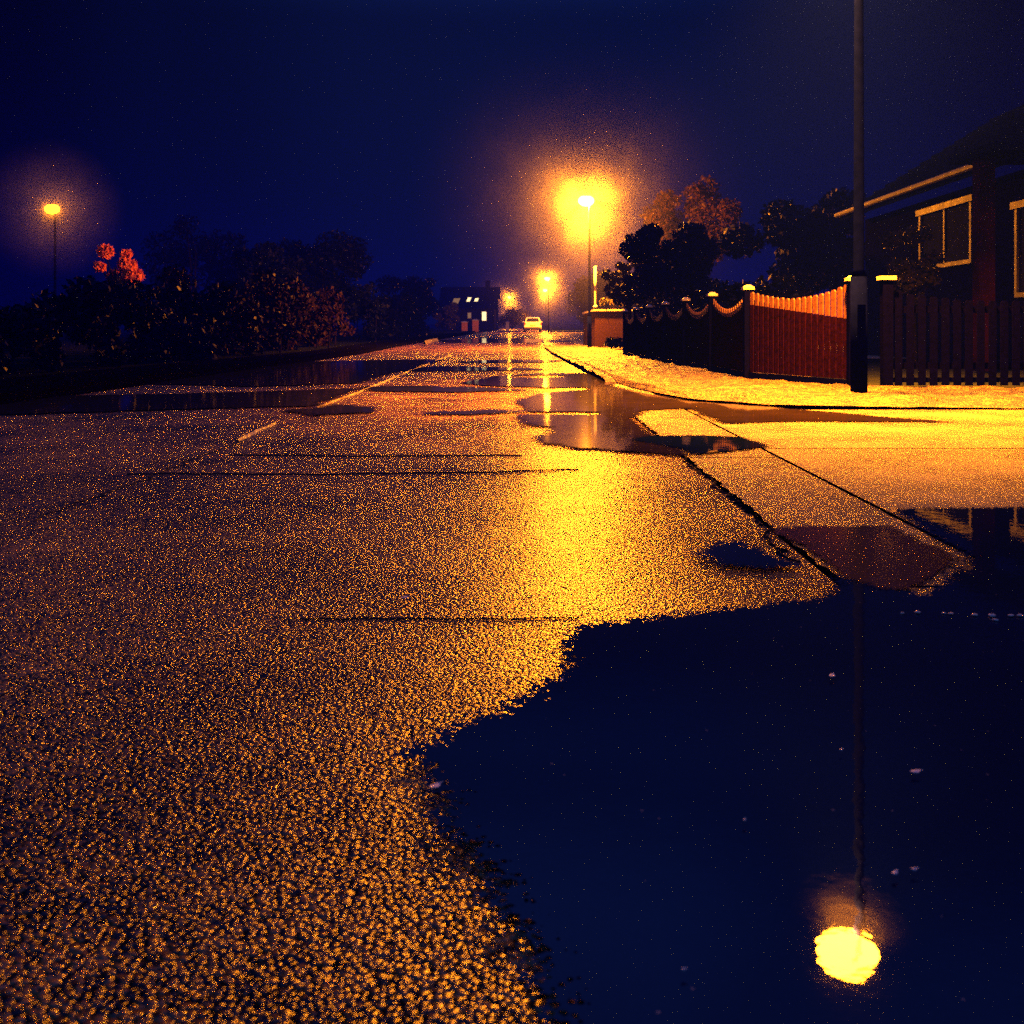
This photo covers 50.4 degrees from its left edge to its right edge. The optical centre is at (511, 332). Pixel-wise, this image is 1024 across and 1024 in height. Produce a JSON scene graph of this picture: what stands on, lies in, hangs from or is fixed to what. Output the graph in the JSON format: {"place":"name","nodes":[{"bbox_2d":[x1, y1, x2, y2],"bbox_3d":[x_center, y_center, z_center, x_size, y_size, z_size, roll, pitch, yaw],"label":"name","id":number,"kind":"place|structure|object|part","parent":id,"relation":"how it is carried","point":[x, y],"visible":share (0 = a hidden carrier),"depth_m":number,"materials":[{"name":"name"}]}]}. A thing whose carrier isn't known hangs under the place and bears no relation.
{"place":"outdoors","nodes":[
{"label":"outdoors","id":0,"kind":"place"},
{"bbox_2d":[0,333,464,390],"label":"path","id":1,"kind":"structure","parent":0,"point":[13,383],"depth_m":15.54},
{"bbox_2d":[0,330,471,378],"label":"lawn","id":2,"kind":"structure","parent":0,"point":[80,358],"depth_m":27.07,"materials":[{"name":"green plant"}]},
{"bbox_2d":[44,203,59,294],"bbox_3d":[-16.490,-2.047,39.000,0.540,5.240,0.360,0,0,0],"label":"street lamp","id":3,"kind":"object","parent":2,"relation":"on","point":[52,208],"visible":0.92,"depth_m":38.96,"materials":[{"name":"grey metal"}]},
{"bbox_2d":[0,275,234,376],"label":"hedge","id":4,"kind":"object","parent":2,"relation":"on","point":[163,329],"visible":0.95,"depth_m":17.42,"materials":[{"name":"green plant"}]},
{"bbox_2d":[93,244,145,344],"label":"tree","id":5,"kind":"object","parent":2,"relation":"on","point":[127,269],"visible":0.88,"depth_m":40.25,"materials":[{"name":"red plant"}]},
{"bbox_2d":[140,213,248,322],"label":"tree","id":6,"kind":"object","parent":2,"relation":"on","point":[225,273],"visible":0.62,"depth_m":62.80,"materials":[{"name":"green plant"}]},
{"bbox_2d":[154,264,355,355],"bbox_3d":[-6.868,-0.348,31.860,2.796,2.723,16.140,0,0,0],"label":"hedge","id":7,"kind":"object","parent":2,"relation":"on","point":[292,318],"visible":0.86,"depth_m":28.48,"materials":[{"name":"green plant"}]},
{"bbox_2d":[223,241,306,303],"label":"tree","id":8,"kind":"object","parent":2,"relation":"on","point":[264,256],"visible":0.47,"depth_m":45.53,"materials":[{"name":"green plant"}]},
{"bbox_2d":[272,229,374,307],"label":"tree","id":9,"kind":"object","parent":2,"relation":"on","point":[321,259],"visible":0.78,"depth_m":54.02,"materials":[{"name":"green plant"}]},
{"bbox_2d":[337,281,430,341],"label":"hedge","id":10,"kind":"object","parent":2,"relation":"on","point":[388,317],"visible":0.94,"depth_m":51.62,"materials":[{"name":"green plant"}]},
{"bbox_2d":[375,274,440,316],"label":"tree","id":11,"kind":"object","parent":2,"relation":"on","point":[417,287],"visible":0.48,"depth_m":84.69,"materials":[{"name":"green plant"}]},
{"bbox_2d":[432,301,459,330],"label":"shrub","id":12,"kind":"object","parent":2,"relation":"on","point":[450,310],"visible":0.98,"depth_m":111.36,"materials":[{"name":"green plant"}]},
{"bbox_2d":[461,321,467,330],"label":"gate pier","id":13,"kind":"structure","parent":2,"relation":"on","point":[464,325],"depth_m":117.69,"materials":[{"name":"red brick"}]},
{"bbox_2d":[472,319,478,331],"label":"gate pier","id":14,"kind":"structure","parent":2,"relation":"on","point":[475,325],"depth_m":117.67,"materials":[{"name":"red brick"}]},
{"bbox_2d":[0,327,843,1023],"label":"road","id":15,"kind":"structure","parent":0,"point":[210,791],"depth_m":2.00,"materials":[{"name":"grey asphalt"}]},
{"bbox_2d":[34,442,240,520],"bbox_3d":[-1.505,0.598,4.728,0.067,0.002,2.545,0,0,0],"label":"road joint","id":16,"kind":"object","parent":15,"relation":"on","point":[135,482],"visible":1,"depth_m":4.32,"materials":[{"name":"black asphalt"}]},
{"bbox_2d":[0,388,357,413],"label":"puddle","id":17,"kind":"object","parent":15,"relation":"on","point":[109,403],"visible":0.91,"depth_m":9.34,"materials":[{"name":"liquid"}]},
{"bbox_2d":[237,422,275,440],"bbox_3d":[-1.545,0.593,6.566,0.048,0.013,1.134,0,0,-2],"label":"road marking","id":18,"kind":"object","parent":15,"relation":"on","point":[254,432],"visible":1,"depth_m":6.51,"materials":[{"name":"white paint"}]},
{"bbox_2d":[152,359,446,385],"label":"puddle","id":19,"kind":"object","parent":15,"relation":"on","point":[324,372],"visible":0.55,"depth_m":15.37,"materials":[{"name":"clear liquid"}]},
{"bbox_2d":[278,404,382,414],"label":"puddle","id":20,"kind":"object","parent":15,"relation":"on","point":[334,409],"visible":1,"depth_m":8.33,"materials":[{"name":"liquid"}]},
{"bbox_2d":[128,469,578,474],"bbox_3d":[-0.667,0.597,4.648,1.926,0.004,0.116,0,0,-3],"label":"road joint","id":21,"kind":"object","parent":15,"relation":"on","point":[347,473],"visible":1,"depth_m":4.62,"materials":[{"name":"black asphalt"}]},
{"bbox_2d":[318,363,428,407],"bbox_3d":[-1.573,0.593,14.947,0.067,0.013,12.606,0,0,0],"label":"road marking","id":22,"kind":"object","parent":15,"relation":"on","point":[366,389],"visible":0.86,"depth_m":11.14,"materials":[{"name":"white paint"}]},
{"bbox_2d":[230,454,521,456],"bbox_3d":[-0.668,0.597,5.304,1.431,0.004,0.109,0,0,0],"label":"road joint","id":23,"kind":"object","parent":15,"relation":"on","point":[375,455],"visible":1,"depth_m":5.29,"materials":[{"name":"black asphalt"}]},
{"bbox_2d":[424,338,438,343],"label":"edging","id":24,"kind":"object","parent":15,"relation":"on","point":[431,341],"visible":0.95,"depth_m":48.77,"materials":[{"name":"grey concrete"}]},
{"bbox_2d":[299,617,578,619],"bbox_3d":[-0.152,0.598,2.280,0.586,0.002,0.023,0,0,0],"label":"road joint","id":25,"kind":"object","parent":15,"relation":"on","point":[441,618],"visible":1,"depth_m":2.28,"materials":[{"name":"black asphalt"}]},
{"bbox_2d":[360,385,527,391],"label":"puddle","id":26,"kind":"object","parent":15,"relation":"on","point":[423,388],"visible":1,"depth_m":11.49,"materials":[{"name":"liquid"}]},
{"bbox_2d":[387,366,545,370],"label":"puddle","id":27,"kind":"object","parent":15,"relation":"on","point":[455,368],"visible":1,"depth_m":17.94,"materials":[{"name":"clear liquid"}]},
{"bbox_2d":[401,409,537,414],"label":"puddle","id":28,"kind":"object","parent":15,"relation":"on","point":[480,411],"visible":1,"depth_m":8.12,"materials":[{"name":"clear liquid"}]},
{"bbox_2d":[439,338,575,342],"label":"puddle","id":29,"kind":"object","parent":15,"relation":"on","point":[495,340],"visible":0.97,"depth_m":54.03,"materials":[{"name":"liquid"}]},
{"bbox_2d":[505,321,509,330],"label":"gate pier","id":30,"kind":"structure","parent":15,"relation":"on","point":[507,325],"depth_m":127.81,"materials":[{"name":"red brick"}]},
{"bbox_2d":[453,359,568,362],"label":"puddle","id":31,"kind":"object","parent":15,"relation":"on","point":[501,361],"visible":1,"depth_m":22.31,"materials":[{"name":"clear liquid"}]},
{"bbox_2d":[522,317,541,331],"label":"parked car","id":32,"kind":"object","parent":15,"relation":"on","point":[532,323],"visible":0.94,"depth_m":104.05,"materials":[{"name":"white paint"}]},
{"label":"rear window","id":33,"kind":"part","parent":32,"relation":"part of","materials":[{"name":"black glass"}]},
{"bbox_2d":[546,276,548,332],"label":"street lamp","id":34,"kind":"object","parent":15,"relation":"on","point":[548,304],"visible":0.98,"depth_m":99.76,"materials":[{"name":"grey metal"}]},
{"bbox_2d":[610,382,637,388],"bbox_3d":[1.219,0.597,13.010,0.449,0.002,2.993,0,0,2],"label":"gutter","id":35,"kind":"object","parent":15,"relation":"on","point":[619,385],"visible":0.23,"depth_m":12.09,"materials":[{"name":"concrete"}]},
{"bbox_2d":[627,389,683,409],"bbox_3d":[1.144,0.597,9.935,0.455,0.002,3.140,0,0,1],"label":"gutter","id":36,"kind":"object","parent":15,"relation":"on","point":[642,391],"visible":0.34,"depth_m":10.86,"materials":[{"name":"concrete"}]},
{"bbox_2d":[386,506,1023,1023],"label":"puddle","id":37,"kind":"object","parent":15,"relation":"on","point":[626,780],"visible":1,"depth_m":1.36,"materials":[{"name":"liquid"}]},
{"bbox_2d":[430,781,442,787],"bbox_3d":[-0.097,0.583,1.403,0.011,0.003,0.025,0,0,38],"label":"fallen leaf","id":38,"kind":"object","parent":37,"relation":"on","point":[436,785],"visible":1,"depth_m":1.40,"materials":[{"name":"plant"}]},
{"bbox_2d":[910,769,922,773],"bbox_3d":[0.538,0.583,1.447,0.020,0.003,0.009,0,0,-17],"label":"fallen leaf","id":39,"kind":"object","parent":37,"relation":"on","point":[917,771],"visible":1,"depth_m":1.45,"materials":[{"name":"plant"}]},
{"bbox_2d":[635,410,775,456],"bbox_3d":[1.081,0.597,6.785,0.454,0.002,3.138,0,0,1],"label":"gutter","id":40,"kind":"object","parent":15,"relation":"on","point":[677,422],"visible":0.68,"depth_m":6.79,"materials":[{"name":"concrete"}]},
{"bbox_2d":[628,435,773,453],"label":"puddle","id":41,"kind":"object","parent":40,"relation":"on","point":[700,444],"visible":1,"depth_m":5.84,"materials":[{"name":"liquid"}]},
{"bbox_2d":[458,373,961,455],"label":"puddle","id":42,"kind":"object","parent":15,"relation":"on","point":[614,426],"visible":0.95,"depth_m":8.05,"materials":[{"name":"liquid"}]},
{"bbox_2d":[683,457,800,562],"bbox_3d":[0.789,0.597,4.019,0.079,0.005,2.372,0,0,2],"label":"road crack","id":43,"kind":"object","parent":15,"relation":"on","point":[745,508],"visible":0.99,"depth_m":3.69,"materials":[{"name":"black asphalt"}]},
{"bbox_2d":[685,539,814,570],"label":"puddle","id":44,"kind":"object","parent":15,"relation":"on","point":[734,553],"visible":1,"depth_m":2.86,"materials":[{"name":"liquid"}]},
{"bbox_2d":[690,458,972,585],"bbox_3d":[1.027,0.597,3.885,0.442,0.002,2.638,0,0,1],"label":"gutter","id":45,"kind":"object","parent":15,"relation":"on","point":[776,492],"visible":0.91,"depth_m":3.85,"materials":[{"name":"concrete"}]},
{"bbox_2d":[766,524,961,589],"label":"puddle","id":46,"kind":"object","parent":45,"relation":"on","point":[880,556],"visible":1,"depth_m":2.92,"materials":[{"name":"liquid"}]},
{"bbox_2d":[868,588,941,595],"bbox_3d":[0.987,0.597,1.735,0.457,0.002,1.630,0,0,0],"label":"gutter","id":47,"kind":"object","parent":15,"relation":"on","point":[920,591],"depth_m":2.52,"materials":[{"name":"concrete"}]},
{"bbox_2d":[439,280,497,330],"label":"house","id":48,"kind":"structure","parent":0,"point":[480,304],"depth_m":131.42,"materials":[{"name":"grey tile"}]},
{"bbox_2d":[452,298,460,303],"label":"roof window","id":49,"kind":"structure","parent":48,"relation":"in","point":[456,300],"depth_m":131.93,"materials":[{"name":"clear glass"}]},
{"bbox_2d":[482,311,486,320],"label":"window","id":50,"kind":"structure","parent":48,"relation":"in","point":[484,313],"depth_m":130.94,"materials":[{"name":"white glass"}]},
{"bbox_2d":[495,287,499,329],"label":"house","id":51,"kind":"structure","parent":0,"point":[496,314],"depth_m":150.00,"materials":[{"name":"brown tile"}]},
{"bbox_2d":[0,0,1023,323],"label":"sky","id":52,"kind":"structure","parent":0,"point":[462,140],"materials":[{"name":"blue"}]},
{"bbox_2d":[63,324,1023,589],"bbox_3d":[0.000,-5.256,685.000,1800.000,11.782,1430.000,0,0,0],"label":"ground","id":53,"kind":"structure","parent":0,"point":[873,370],"depth_m":9.13,"materials":[{"name":"grey concrete"}]},
{"bbox_2d":[0,333,472,404],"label":"kerb","id":54,"kind":"structure","parent":53,"relation":"on","point":[25,394],"depth_m":12.61,"materials":[{"name":"grey concrete"}]},
{"bbox_2d":[497,307,530,329],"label":"shrub","id":55,"kind":"object","parent":53,"relation":"on","point":[514,317],"visible":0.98,"depth_m":137.10,"materials":[{"name":"green plant"}]},
{"bbox_2d":[550,319,553,333],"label":"marker post","id":56,"kind":"object","parent":53,"relation":"on","point":[551,320],"visible":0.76,"depth_m":87.97,"materials":[{"name":"white paint"}]},
{"bbox_2d":[564,292,579,315],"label":"tree","id":57,"kind":"object","parent":53,"relation":"on","point":[571,308],"visible":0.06,"depth_m":123.68,"materials":[{"name":"green plant"}]},
{"bbox_2d":[565,290,582,323],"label":"tree","id":58,"kind":"object","parent":53,"relation":"on","point":[573,295],"visible":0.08,"depth_m":99.18,"materials":[{"name":"green plant"}]},
{"bbox_2d":[573,275,591,316],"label":"tree","id":59,"kind":"object","parent":53,"relation":"on","point":[578,284],"visible":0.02,"depth_m":69.19,"materials":[{"name":"green plant"}]},
{"bbox_2d":[582,309,632,347],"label":"brick wall","id":60,"kind":"structure","parent":53,"relation":"on","point":[608,323],"depth_m":37.00,"materials":[{"name":"red brick"}]},
{"bbox_2d":[599,297,622,308],"bbox_3d":[3.503,-0.966,37.398,1.202,0.536,0.830,0,0,-13],"label":"trailing plant","id":61,"kind":"object","parent":60,"relation":"on","point":[603,301],"visible":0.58,"depth_m":37.33,"materials":[{"name":"green plant"}]},
{"bbox_2d":[575,269,639,317],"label":"tree","id":62,"kind":"object","parent":53,"relation":"on","point":[582,294],"visible":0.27,"depth_m":57.35,"materials":[{"name":"green plant"}]},
{"bbox_2d":[600,261,648,319],"bbox_3d":[3.597,-0.859,34.395,1.611,3.086,1.805,0,0,-17],"label":"tree","id":63,"kind":"object","parent":53,"relation":"on","point":[612,289],"visible":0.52,"depth_m":34.24,"materials":[{"name":"green plant"}]},
{"bbox_2d":[618,221,720,300],"bbox_3d":[4.648,-1.286,32.075,3.204,3.987,2.956,0,0,0],"label":"tree","id":64,"kind":"object","parent":53,"relation":"on","point":[689,251],"visible":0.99,"depth_m":31.33,"materials":[{"name":"green plant"}]},
{"bbox_2d":[639,278,725,311],"bbox_3d":[5.409,-0.581,35.148,2.750,2.696,4.636,0,0,0],"label":"hedge","id":65,"kind":"object","parent":53,"relation":"on","point":[715,284],"visible":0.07,"depth_m":33.36,"materials":[{"name":"green plant"}]},
{"bbox_2d":[639,174,743,265],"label":"tree","id":66,"kind":"object","parent":53,"relation":"on","point":[664,215],"visible":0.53,"depth_m":40.40,"materials":[{"name":"green plant"}]},
{"bbox_2d":[632,279,812,320],"bbox_3d":[3.922,-0.052,23.320,1.871,1.791,15.028,0,0,0],"label":"hedge","id":67,"kind":"object","parent":53,"relation":"on","point":[732,297],"visible":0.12,"depth_m":18.39,"materials":[{"name":"green plant"}]},
{"bbox_2d":[755,273,804,299],"bbox_3d":[5.434,-0.241,22.026,1.027,1.924,0.800,0,0,0],"label":"shrub","id":68,"kind":"object","parent":53,"relation":"on","point":[784,283],"visible":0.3,"depth_m":21.83,"materials":[{"name":"green plant"}]},
{"bbox_2d":[543,345,1023,407],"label":"verge","id":69,"kind":"structure","parent":53,"relation":"on","point":[607,364],"depth_m":10.45,"materials":[{"name":"plant"}]},
{"bbox_2d":[581,194,591,346],"bbox_3d":[2.481,-2.025,36.400,0.540,5.240,0.360,0,0,0],"label":"street lamp","id":70,"kind":"object","parent":69,"relation":"on","point":[589,330],"visible":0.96,"depth_m":36.37,"materials":[{"name":"grey metal"}]},
{"bbox_2d":[589,324,590,338],"bbox_3d":[2.591,-0.055,36.325,0.070,0.500,0.014,0,0,0],"label":"access door","id":71,"kind":"structure","parent":70,"relation":"in","point":[589,324],"depth_m":36.32,"materials":[{"name":"grey metal"}]},
{"bbox_2d":[593,266,596,308],"bbox_3d":[2.906,-0.849,38.000,0.180,2.960,0.180,0,0,0],"label":"pole","id":72,"kind":"object","parent":69,"relation":"on","point":[595,282],"visible":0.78,"depth_m":37.96,"materials":[{"name":"metal"}]},
{"bbox_2d":[603,336,622,348],"bbox_3d":[3.331,0.383,33.914,0.969,0.573,0.805,0,0,0],"label":"bush","id":73,"kind":"object","parent":69,"relation":"on","point":[612,342],"visible":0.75,"depth_m":33.78,"materials":[{"name":"green plant"}]},
{"bbox_2d":[622,275,850,385],"bbox_3d":[2.854,0.037,18.840,0.629,1.225,16.010,0,0,-2],"label":"picket fence","id":74,"kind":"object","parent":69,"relation":"on","point":[785,339],"visible":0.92,"depth_m":12.89,"materials":[{"name":"brown wood"}]},
{"bbox_2d":[850,0,867,392],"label":"street lamp","id":75,"kind":"object","parent":69,"relation":"on","point":[858,339],"visible":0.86,"depth_m":9.66,"materials":[{"name":"black metal"}]},
{"bbox_2d":[857,305,865,360],"bbox_3d":[3.093,0.000,9.625,0.070,0.500,0.014,0,0,0],"label":"access door","id":76,"kind":"structure","parent":75,"relation":"in","point":[861,309],"depth_m":9.62,"materials":[{"name":"grey metal"}]},
{"bbox_2d":[876,276,1023,385],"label":"picket fence","id":77,"kind":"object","parent":69,"relation":"on","point":[888,309],"depth_m":10.94,"materials":[{"name":"brown wood"}]},
{"bbox_2d":[715,186,866,306],"bbox_3d":[7.889,-1.675,30.825,3.989,4.784,4.639,0,0,0],"label":"tree","id":78,"kind":"object","parent":53,"relation":"on","point":[814,249],"visible":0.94,"depth_m":29.78,"materials":[{"name":"green plant"}]},
{"bbox_2d":[877,224,947,361],"bbox_3d":[7.160,-0.606,19.579,1.020,2.654,1.487,0,0,0],"label":"tree","id":79,"kind":"object","parent":53,"relation":"on","point":[911,274],"visible":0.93,"depth_m":19.21,"materials":[{"name":"green plant"}]},
{"bbox_2d":[834,104,1023,370],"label":"house","id":80,"kind":"structure","parent":53,"relation":"on","point":[977,226],"depth_m":20.77,"materials":[{"name":"red brick"}]},
{"bbox_2d":[915,194,971,267],"bbox_3d":[8.553,-1.935,21.550,0.087,1.270,2.800,0,0,0],"label":"window","id":81,"kind":"structure","parent":80,"relation":"in","point":[950,221],"depth_m":21.24,"materials":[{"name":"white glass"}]},
{"bbox_2d":[1010,199,1023,297],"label":"window","id":82,"kind":"structure","parent":80,"relation":"in","point":[1018,206],"depth_m":18.39,"materials":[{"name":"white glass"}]},
{"bbox_2d":[553,332,582,344],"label":"pavement","id":83,"kind":"structure","parent":0,"point":[577,337],"depth_m":71.17,"materials":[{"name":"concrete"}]},
{"bbox_2d":[689,410,1023,447],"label":"pavement","id":84,"kind":"structure","parent":0,"point":[989,429],"depth_m":6.57,"materials":[{"name":"concrete"}]},
{"bbox_2d":[868,355,904,357],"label":"path","id":85,"kind":"structure","parent":0,"point":[871,356],"depth_m":24.79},
{"bbox_2d":[766,449,1023,546],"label":"pavement","id":86,"kind":"structure","parent":0,"point":[889,479],"depth_m":4.58,"materials":[{"name":"concrete"}]}
]}

